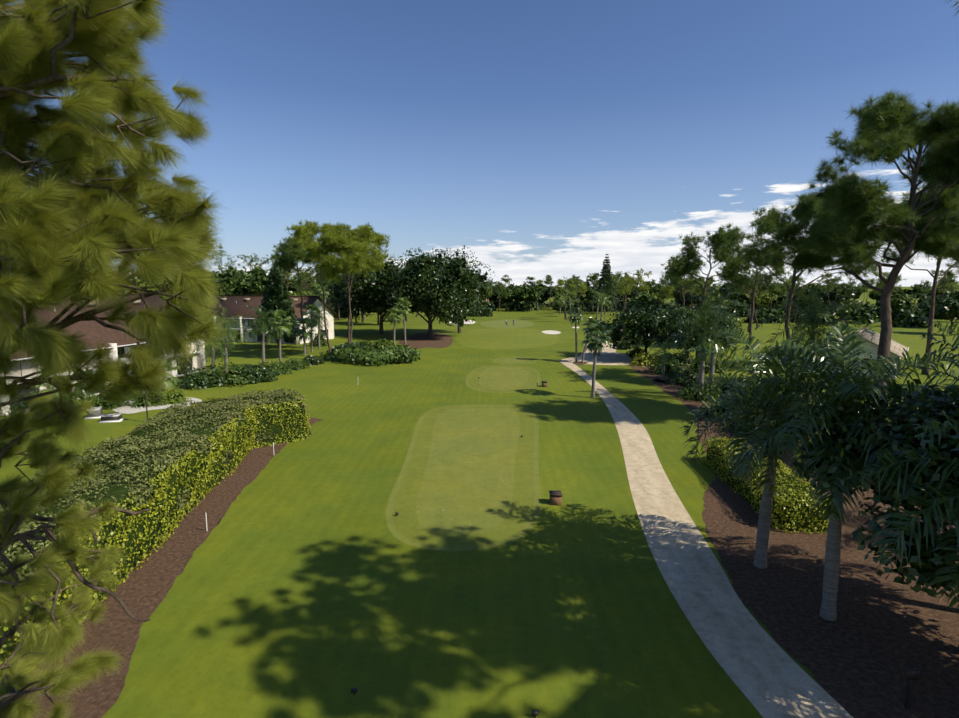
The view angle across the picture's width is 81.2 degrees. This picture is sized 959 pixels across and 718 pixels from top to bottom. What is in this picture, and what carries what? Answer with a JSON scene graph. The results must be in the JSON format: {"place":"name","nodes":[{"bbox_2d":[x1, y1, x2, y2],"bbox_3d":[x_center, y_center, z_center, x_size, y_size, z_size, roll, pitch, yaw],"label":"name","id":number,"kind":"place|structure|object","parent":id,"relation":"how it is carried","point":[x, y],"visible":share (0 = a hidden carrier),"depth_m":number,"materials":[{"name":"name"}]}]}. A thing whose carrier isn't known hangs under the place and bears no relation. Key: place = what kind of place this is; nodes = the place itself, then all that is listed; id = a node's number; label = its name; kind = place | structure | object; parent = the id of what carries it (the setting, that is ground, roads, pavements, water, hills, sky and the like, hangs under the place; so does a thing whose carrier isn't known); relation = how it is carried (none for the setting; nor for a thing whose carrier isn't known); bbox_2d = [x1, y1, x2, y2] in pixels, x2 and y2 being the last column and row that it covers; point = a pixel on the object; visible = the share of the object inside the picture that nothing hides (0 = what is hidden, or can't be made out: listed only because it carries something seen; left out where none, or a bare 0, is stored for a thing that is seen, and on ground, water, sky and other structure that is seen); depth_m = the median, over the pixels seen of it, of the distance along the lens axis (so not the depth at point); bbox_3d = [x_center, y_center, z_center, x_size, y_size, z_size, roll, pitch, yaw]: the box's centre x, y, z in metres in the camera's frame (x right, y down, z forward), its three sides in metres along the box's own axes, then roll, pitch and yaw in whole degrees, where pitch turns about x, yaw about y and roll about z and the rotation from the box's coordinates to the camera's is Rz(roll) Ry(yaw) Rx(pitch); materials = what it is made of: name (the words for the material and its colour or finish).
{"place":"outdoors","nodes":[
{"label":"outdoors","id":0,"kind":"place"},
{"bbox_2d":[0,293,205,414],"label":"house","id":1,"kind":"structure","parent":0,"point":[102,334],"depth_m":60.83,"materials":[{"name":"white paint"}]},
{"bbox_2d":[143,393,147,421],"bbox_3d":[-28.008,3.917,47.025,0.480,2.870,0.480,0,8,1],"label":"lamp post","id":2,"kind":"object","parent":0,"point":[146,406],"visible":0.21,"depth_m":47.00,"materials":[{"name":"black metal"}]},
{"bbox_2d":[322,400,600,591],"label":"grass","id":3,"kind":"structure","parent":0,"point":[359,539],"depth_m":26.56,"materials":[{"name":"green plant"}]},
{"bbox_2d":[386,405,540,550],"bbox_3d":[-0.226,6.323,38.708,10.116,0.001,29.552,0,8,1],"label":"grass fringe","id":4,"kind":"object","parent":3,"relation":"on","point":[394,531],"visible":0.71,"depth_m":29.65,"materials":[{"name":"green plant"}]},
{"bbox_2d":[393,406,534,546],"bbox_3d":[-0.226,6.319,38.708,9.416,0.001,28.852,0,8,1],"label":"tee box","id":5,"kind":"object","parent":4,"relation":"on","point":[411,528],"visible":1,"depth_m":30.70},
{"bbox_2d":[416,408,519,535],"bbox_3d":[-0.226,6.315,38.707,7.117,0.001,26.553,0,8,1],"label":"tee","id":6,"kind":"object","parent":4,"relation":"on","point":[466,487],"visible":1,"depth_m":34.12,"materials":[{"name":"green plant"}]},
{"bbox_2d":[0,287,958,717],"bbox_3d":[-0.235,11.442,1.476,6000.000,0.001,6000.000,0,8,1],"label":"ground","id":7,"kind":"structure","parent":0,"point":[268,607],"depth_m":20.39,"materials":[{"name":"green plant"}]},
{"bbox_2d":[25,373,70,398],"bbox_3d":[-37.725,3.082,49.114,3.233,3.981,3.339,0,8,1],"label":"shrub","id":8,"kind":"object","parent":7,"relation":"on","point":[43,384],"visible":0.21,"depth_m":48.51,"materials":[{"name":"green plant"}]},
{"bbox_2d":[71,367,97,401],"bbox_3d":[-37.213,2.654,52.538,3.262,3.924,3.434,0,8,1],"label":"condo palm","id":9,"kind":"object","parent":7,"relation":"on","point":[83,390],"visible":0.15,"depth_m":51.95,"materials":[{"name":"green plant"}]},
{"bbox_2d":[84,406,102,418],"bbox_3d":[-33.679,4.665,48.906,1.200,0.890,1.200,-2,8,-16],"label":"ac unit","id":10,"kind":"object","parent":7,"relation":"on","point":[96,410],"visible":0.73,"depth_m":48.53,"materials":[{"name":"white paint"}]},
{"bbox_2d":[99,413,124,422],"bbox_3d":[-31.284,4.973,47.536,1.600,0.640,1.100,-2,8,-16],"label":"ac unit","id":11,"kind":"object","parent":7,"relation":"on","point":[111,417],"visible":0.98,"depth_m":47.20,"materials":[{"name":"white paint"}]},
{"bbox_2d":[0,0,230,717],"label":"pine","id":12,"kind":"object","parent":7,"relation":"on","point":[65,224],"visible":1,"depth_m":7.06,"materials":[{"name":"green plant"}]},
{"bbox_2d":[67,255,181,309],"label":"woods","id":13,"kind":"object","parent":7,"relation":"on","point":[167,291],"visible":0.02,"depth_m":108.09,"materials":[{"name":"green plant"}]},
{"bbox_2d":[112,397,201,413],"bbox_3d":[-31.691,4.321,54.803,7.517,0.001,7.177,-7,10,-41],"label":"gravel bed","id":14,"kind":"object","parent":7,"relation":"on","point":[124,410],"visible":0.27,"depth_m":52.84,"materials":[{"name":"white gravel"}]},
{"bbox_2d":[98,381,134,405],"bbox_3d":[-34.207,2.742,52.957,3.309,3.638,3.052,0,8,1],"label":"shrub","id":15,"kind":"object","parent":14,"relation":"on","point":[115,400],"visible":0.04,"depth_m":52.59,"materials":[{"name":"green plant"}]},
{"bbox_2d":[153,359,182,394],"bbox_3d":[-32.091,1.980,56.790,3.250,4.134,3.414,0,8,1],"label":"shrub","id":16,"kind":"object","parent":14,"relation":"on","point":[172,380],"visible":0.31,"depth_m":56.61,"materials":[{"name":"green plant"}]},
{"bbox_2d":[0,331,327,421],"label":"condo shrubs","id":17,"kind":"object","parent":7,"relation":"on","point":[205,379],"visible":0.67,"depth_m":63.89,"materials":[{"name":"green plant"}]},
{"bbox_2d":[18,417,322,717],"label":"mulch","id":18,"kind":"object","parent":7,"relation":"on","point":[142,592],"visible":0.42,"depth_m":20.84,"materials":[{"name":"brown soil"}]},
{"bbox_2d":[0,398,257,689],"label":"hedge","id":19,"kind":"object","parent":18,"relation":"on","point":[170,469],"visible":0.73,"depth_m":26.26,"materials":[{"name":"green plant"}]},
{"bbox_2d":[192,388,311,448],"bbox_3d":[-17.035,4.253,41.555,8.333,3.706,5.432,-5,9,-34],"label":"hedge","id":20,"kind":"object","parent":18,"relation":"on","point":[281,417],"visible":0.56,"depth_m":40.92,"materials":[{"name":"green plant"}]},
{"bbox_2d":[192,325,232,372],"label":"palm tree","id":21,"kind":"object","parent":7,"relation":"on","point":[214,354],"visible":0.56,"depth_m":65.92,"materials":[{"name":"green plant"}]},
{"bbox_2d":[206,307,248,372],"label":"palm tree","id":22,"kind":"object","parent":7,"relation":"on","point":[230,342],"visible":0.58,"depth_m":68.49,"materials":[{"name":"green plant"}]},
{"bbox_2d":[111,244,377,322],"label":"woods","id":23,"kind":"object","parent":7,"relation":"on","point":[252,281],"visible":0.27,"depth_m":150.84,"materials":[{"name":"green plant"}]},
{"bbox_2d":[199,295,337,344],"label":"condo building","id":24,"kind":"structure","parent":7,"relation":"on","point":[236,305],"depth_m":113.97,"materials":[{"name":"white paint"}]},
{"bbox_2d":[252,267,301,347],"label":"norfolk pine","id":25,"kind":"object","parent":7,"relation":"on","point":[276,296],"visible":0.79,"depth_m":100.53,"materials":[{"name":"green plant"}]},
{"bbox_2d":[269,309,292,361],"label":"palm tree","id":26,"kind":"object","parent":7,"relation":"on","point":[286,328],"visible":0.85,"depth_m":76.00,"materials":[{"name":"green plant"}]},
{"bbox_2d":[270,233,327,353],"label":"thin pine","id":27,"kind":"object","parent":7,"relation":"on","point":[289,247],"visible":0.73,"depth_m":90.63,"materials":[{"name":"green plant"}]},
{"bbox_2d":[292,317,315,355],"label":"palm tree","id":28,"kind":"object","parent":7,"relation":"on","point":[306,334],"visible":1,"depth_m":90.65,"materials":[{"name":"green plant"}]},
{"bbox_2d":[302,304,321,351],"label":"palm tree","id":29,"kind":"object","parent":7,"relation":"on","point":[313,307],"visible":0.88,"depth_m":95.04,"materials":[{"name":"green plant"}]},
{"bbox_2d":[303,304,332,348],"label":"palm tree","id":30,"kind":"object","parent":7,"relation":"on","point":[319,324],"visible":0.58,"depth_m":100.50,"materials":[{"name":"green plant"}]},
{"bbox_2d":[285,218,356,354],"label":"thin pine","id":31,"kind":"object","parent":7,"relation":"on","point":[305,235],"visible":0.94,"depth_m":81.78,"materials":[{"name":"green plant"}]},
{"bbox_2d":[328,304,354,317],"bbox_3d":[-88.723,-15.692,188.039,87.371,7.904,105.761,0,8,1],"label":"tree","id":32,"kind":"object","parent":7,"relation":"on","point":[335,310],"depth_m":198.36,"materials":[{"name":"green plant"}]},
{"bbox_2d":[334,238,372,341],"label":"thin pine","id":33,"kind":"object","parent":7,"relation":"on","point":[340,264],"depth_m":111.75,"materials":[{"name":"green plant"}]},
{"bbox_2d":[351,687,356,694],"bbox_3d":[-3.554,9.460,15.878,0.160,0.220,0.090,0,8,1],"label":"tee marker","id":34,"kind":"object","parent":7,"relation":"on","point":[353,690],"visible":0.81,"depth_m":15.83,"materials":[{"name":"blue paint"}]},
{"bbox_2d":[315,221,392,346],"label":"thin pine","id":35,"kind":"object","parent":7,"relation":"on","point":[355,257],"visible":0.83,"depth_m":84.04,"materials":[{"name":"green plant"}]},
{"bbox_2d":[320,256,419,333],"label":"ficus","id":36,"kind":"object","parent":7,"relation":"on","point":[365,295],"visible":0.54,"depth_m":123.31,"materials":[{"name":"green plant"}]},
{"bbox_2d":[319,338,421,365],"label":"philodendron","id":37,"kind":"object","parent":7,"relation":"on","point":[380,354],"visible":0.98,"depth_m":82.66,"materials":[{"name":"green plant"}]},
{"bbox_2d":[385,305,403,343],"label":"palm tree","id":38,"kind":"object","parent":7,"relation":"on","point":[395,319],"visible":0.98,"depth_m":104.69,"materials":[{"name":"green plant"}]},
{"bbox_2d":[398,333,452,348],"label":"mulch bed","id":39,"kind":"object","parent":7,"relation":"on","point":[422,340],"visible":0.92,"depth_m":113.91,"materials":[{"name":"brown soil"}]},
{"bbox_2d":[394,297,411,343],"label":"palm tree","id":40,"kind":"object","parent":39,"relation":"on","point":[406,301],"visible":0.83,"depth_m":108.06,"materials":[{"name":"green plant"}]},
{"bbox_2d":[368,245,484,337],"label":"ficus","id":41,"kind":"object","parent":39,"relation":"on","point":[439,287],"visible":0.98,"depth_m":115.38,"materials":[{"name":"green plant"}]},
{"bbox_2d":[427,307,492,316],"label":"hedge","id":42,"kind":"object","parent":7,"relation":"on","point":[484,312],"visible":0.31,"depth_m":201.59,"materials":[{"name":"green plant"}]},
{"bbox_2d":[449,320,475,324],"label":"bunker","id":43,"kind":"object","parent":7,"relation":"on","point":[468,322],"visible":0.46,"depth_m":170.65},
{"bbox_2d":[458,262,493,332],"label":"ficus","id":44,"kind":"object","parent":7,"relation":"on","point":[483,286],"visible":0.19,"depth_m":130.95,"materials":[{"name":"green plant"}]},
{"bbox_2d":[289,269,718,324],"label":"green woods","id":45,"kind":"object","parent":7,"relation":"on","point":[601,298],"visible":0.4,"depth_m":172.12,"materials":[{"name":"green plant"}]},
{"bbox_2d":[480,320,533,327],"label":"putting green","id":46,"kind":"object","parent":7,"relation":"on","point":[502,324],"visible":0.9,"depth_m":162.11,"materials":[{"name":"green plant"}]},
{"bbox_2d":[456,328,558,349],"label":"fairway","id":47,"kind":"structure","parent":7,"relation":"on","point":[507,338],"depth_m":120.24,"materials":[{"name":"green plant"}]},
{"bbox_2d":[532,710,537,717],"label":"tee marker","id":48,"kind":"object","parent":7,"relation":"on","point":[534,713],"visible":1,"depth_m":14.98,"materials":[{"name":"black paint"}]},
{"bbox_2d":[541,381,546,386],"bbox_3d":[7.309,2.877,63.022,0.620,0.700,0.620,0,8,1],"label":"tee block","id":49,"kind":"object","parent":7,"relation":"on","point":[544,383],"depth_m":62.75,"materials":[{"name":"brown paint"}]},
{"bbox_2d":[542,330,560,333],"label":"bunker","id":50,"kind":"object","parent":7,"relation":"on","point":[551,332],"visible":1,"depth_m":135.17},
{"bbox_2d":[549,490,561,505],"bbox_3d":[3.997,7.364,29.396,0.620,0.700,0.620,0,8,1],"label":"trash bin","id":51,"kind":"object","parent":7,"relation":"on","point":[556,498],"depth_m":29.12,"materials":[{"name":"brown paint"}]},
{"bbox_2d":[472,275,641,311],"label":"trees","id":52,"kind":"object","parent":7,"relation":"on","point":[526,292],"visible":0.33,"depth_m":240.56,"materials":[{"name":"green plant"}]},
{"bbox_2d":[560,343,632,364],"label":"shell turnaround","id":53,"kind":"structure","parent":7,"relation":"on","point":[609,356],"depth_m":87.73,"materials":[{"name":"beige gravel"}]},
{"bbox_2d":[573,361,587,364],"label":"turnaround island","id":54,"kind":"structure","parent":53,"relation":"on","point":[579,363],"depth_m":82.15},
{"bbox_2d":[566,307,583,362],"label":"palm tree","id":55,"kind":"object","parent":54,"relation":"on","point":[572,318],"depth_m":82.38,"materials":[{"name":"green plant"}]},
{"bbox_2d":[581,317,603,362],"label":"palm tree","id":56,"kind":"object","parent":54,"relation":"on","point":[591,320],"depth_m":82.39,"materials":[{"name":"green plant"}]},
{"bbox_2d":[597,322,611,355],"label":"palm tree","id":57,"kind":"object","parent":53,"relation":"on","point":[598,354],"depth_m":90.20,"materials":[{"name":"green plant"}]},
{"bbox_2d":[581,323,611,397],"bbox_3d":[11.789,0.178,56.986,3.408,7.651,3.370,0,8,1],"label":"sabal palm","id":58,"kind":"object","parent":7,"relation":"on","point":[595,346],"depth_m":56.37,"materials":[{"name":"green plant"}]},
{"bbox_2d":[595,254,616,313],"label":"norfolk pine","id":59,"kind":"object","parent":7,"relation":"on","point":[605,274],"visible":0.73,"depth_m":218.18,"materials":[{"name":"green plant"}]},
{"bbox_2d":[321,296,957,318],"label":"tree line","id":60,"kind":"object","parent":7,"relation":"on","point":[515,305],"visible":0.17,"depth_m":242.31,"materials":[{"name":"green plant"}]},
{"bbox_2d":[326,269,958,319],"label":"tree line","id":61,"kind":"object","parent":7,"relation":"on","point":[949,292],"visible":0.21,"depth_m":247.84,"materials":[{"name":"green plant"}]},
{"bbox_2d":[628,356,690,382],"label":"mulch","id":62,"kind":"object","parent":7,"relation":"on","point":[647,375],"visible":0.27,"depth_m":74.69,"materials":[{"name":"brown soil"}]},
{"bbox_2d":[600,302,688,355],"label":"oak","id":63,"kind":"object","parent":62,"relation":"on","point":[633,327],"visible":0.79,"depth_m":82.69,"materials":[{"name":"green plant"}]},
{"bbox_2d":[646,333,681,379],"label":"palm tree","id":64,"kind":"object","parent":62,"relation":"on","point":[664,357],"visible":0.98,"depth_m":67.67,"materials":[{"name":"green plant"}]},
{"bbox_2d":[658,258,708,309],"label":"pine","id":65,"kind":"object","parent":7,"relation":"on","point":[680,283],"visible":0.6,"depth_m":137.19,"materials":[{"name":"green plant"}]},
{"bbox_2d":[640,300,745,358],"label":"oak","id":66,"kind":"object","parent":7,"relation":"on","point":[693,341],"visible":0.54,"depth_m":80.82,"materials":[{"name":"green plant"}]},
{"bbox_2d":[617,341,771,438],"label":"shrubs","id":67,"kind":"object","parent":7,"relation":"on","point":[686,380],"visible":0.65,"depth_m":65.03,"materials":[{"name":"green plant"}]},
{"bbox_2d":[661,226,753,359],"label":"pine","id":68,"kind":"object","parent":7,"relation":"on","point":[677,266],"visible":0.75,"depth_m":82.27,"materials":[{"name":"green plant"}]},
{"bbox_2d":[688,283,740,383],"bbox_3d":[27.116,-2.963,65.076,5.956,11.738,6.579,4,9,30],"label":"royal palm","id":69,"kind":"object","parent":7,"relation":"on","point":[715,304],"visible":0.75,"depth_m":64.14,"materials":[{"name":"green plant"}]},
{"bbox_2d":[718,242,792,349],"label":"pine","id":70,"kind":"object","parent":7,"relation":"on","point":[777,266],"visible":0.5,"depth_m":98.50,"materials":[{"name":"green plant"}]},
{"bbox_2d":[587,269,958,334],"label":"woods","id":71,"kind":"object","parent":7,"relation":"on","point":[946,308],"visible":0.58,"depth_m":168.12,"materials":[{"name":"green plant"}]},
{"bbox_2d":[660,298,935,327],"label":"hedge","id":72,"kind":"object","parent":7,"relation":"on","point":[904,316],"visible":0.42,"depth_m":166.98,"materials":[{"name":"green plant"}]},
{"bbox_2d":[721,191,886,377],"bbox_3d":[35.179,-7.634,62.207,17.211,21.920,14.015,5,9,30],"label":"pine","id":73,"kind":"object","parent":7,"relation":"on","point":[805,205],"visible":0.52,"depth_m":62.44,"materials":[{"name":"green plant"}]},
{"bbox_2d":[652,379,958,717],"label":"mulch","id":74,"kind":"object","parent":7,"relation":"on","point":[867,646],"visible":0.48,"depth_m":19.89,"materials":[{"name":"brown soil"}]},
{"bbox_2d":[671,300,742,393],"bbox_3d":[22.829,-1.008,56.414,7.038,10.160,6.400,3,8,19],"label":"royal palm","id":75,"kind":"object","parent":74,"relation":"on","point":[704,326],"visible":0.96,"depth_m":55.80,"materials":[{"name":"green plant"}]},
{"bbox_2d":[700,436,830,533],"bbox_3d":[15.837,6.427,31.513,3.582,2.043,11.502,1,8,4],"label":"hedge","id":76,"kind":"object","parent":74,"relation":"on","point":[791,510],"visible":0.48,"depth_m":27.80,"materials":[{"name":"green plant"}]},
{"bbox_2d":[680,326,888,568],"bbox_3d":[12.070,3.662,22.676,7.688,9.828,7.080,0,8,1],"label":"royal palm","id":77,"kind":"object","parent":74,"relation":"on","point":[763,527],"visible":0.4,"depth_m":22.63,"materials":[{"name":"green plant"}]},
{"bbox_2d":[755,284,875,405],"bbox_3d":[27.313,-0.456,46.527,8.505,11.680,8.072,0,8,1],"label":"royal palm","id":78,"kind":"object","parent":74,"relation":"on","point":[813,317],"visible":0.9,"depth_m":45.56,"materials":[{"name":"green plant"}]},
{"bbox_2d":[731,321,958,620],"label":"royal palm","id":79,"kind":"object","parent":74,"relation":"on","point":[854,385],"visible":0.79,"depth_m":18.51,"materials":[{"name":"green plant"}]},
{"bbox_2d":[792,379,958,649],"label":"palm tree","id":80,"kind":"object","parent":74,"relation":"on","point":[925,570],"visible":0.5,"depth_m":15.70,"materials":[{"name":"green plant"}]},
{"bbox_2d":[855,333,958,609],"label":"royal palm","id":81,"kind":"object","parent":74,"relation":"on","point":[949,513],"visible":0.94,"depth_m":14.11,"materials":[{"name":"green plant"}]},
{"bbox_2d":[904,665,921,708],"bbox_3d":[11.754,8.973,15.257,0.400,1.250,0.158,0,8,1],"label":"landscape light","id":82,"kind":"object","parent":74,"relation":"on","point":[913,673],"visible":1,"depth_m":15.20,"materials":[{"name":"black paint"}]},
{"bbox_2d":[876,322,958,507],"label":"royal palm","id":83,"kind":"object","parent":74,"relation":"on","point":[938,324],"visible":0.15,"depth_m":19.98,"materials":[{"name":"green plant"}]},
{"bbox_2d":[941,0,958,206],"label":"tree","id":84,"kind":"object","parent":74,"relation":"on","point":[954,16],"visible":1,"depth_m":13.19,"materials":[{"name":"green plant"}]},
{"bbox_2d":[751,87,958,421],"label":"pine","id":85,"kind":"object","parent":7,"relation":"on","point":[895,130],"visible":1,"depth_m":40.51,"materials":[{"name":"green plant"}]},
{"bbox_2d":[867,190,958,374],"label":"pine","id":86,"kind":"object","parent":7,"relation":"on","point":[932,301],"visible":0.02,"depth_m":71.30,"materials":[{"name":"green plant"}]},
{"bbox_2d":[883,178,958,275],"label":"pine","id":87,"kind":"object","parent":7,"relation":"on","point":[953,253],"visible":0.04,"depth_m":50.71,"materials":[{"name":"green plant"}]},
{"label":"gravel bed","id":88,"kind":"object","parent":7,"relation":"on","visible":0},
{"bbox_2d":[242,305,283,366],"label":"palm tree","id":89,"kind":"object","parent":88,"relation":"on","point":[263,318],"visible":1,"depth_m":73.64,"materials":[{"name":"green plant"}]},
{"bbox_2d":[6,0,958,286],"label":"sky","id":90,"kind":"structure","parent":0,"point":[538,138],"materials":[{"name":"blue"}]},
{"bbox_2d":[440,365,565,399],"bbox_3d":[3.033,2.347,69.074,15.437,0.150,26.013,0,8,1],"label":"tee surround","id":91,"kind":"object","parent":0,"point":[452,382],"depth_m":63.12,"materials":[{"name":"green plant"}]},
{"bbox_2d":[465,366,540,392],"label":"tee rim","id":92,"kind":"object","parent":91,"relation":"on","point":[534,386],"visible":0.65,"depth_m":65.47,"materials":[{"name":"green plant"}]},
{"bbox_2d":[468,366,537,391],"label":"tee box","id":93,"kind":"object","parent":92,"relation":"on","point":[475,374],"visible":0.5,"depth_m":66.81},
{"bbox_2d":[478,367,528,389],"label":"tee","id":94,"kind":"object","parent":92,"relation":"on","point":[502,378],"visible":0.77,"depth_m":68.21,"materials":[{"name":"green plant"}]},
{"bbox_2d":[473,355,556,366],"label":"tee slope","id":95,"kind":"structure","parent":0,"point":[544,362],"depth_m":83.83,"materials":[{"name":"green plant"}]},
{"bbox_2d":[493,357,536,364],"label":"tee rim","id":96,"kind":"object","parent":95,"relation":"on","point":[535,360],"visible":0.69,"depth_m":82.77,"materials":[{"name":"green plant"}]},
{"bbox_2d":[495,357,533,363],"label":"tee box","id":97,"kind":"object","parent":96,"relation":"on","point":[528,361],"visible":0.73,"depth_m":84.37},
{"bbox_2d":[503,358,526,362],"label":"tee","id":98,"kind":"object","parent":96,"relation":"on","point":[515,360],"visible":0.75,"depth_m":84.34,"materials":[{"name":"green plant"}]},
{"bbox_2d":[559,360,852,717],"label":"cart path","id":99,"kind":"structure","parent":0,"point":[767,675],"depth_m":20.84,"materials":[{"name":"grey concrete"}]},
{"bbox_2d":[817,326,908,378],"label":"white house","id":100,"kind":"structure","parent":0,"point":[896,350],"depth_m":70.73,"materials":[{"name":"paint"}]}
]}

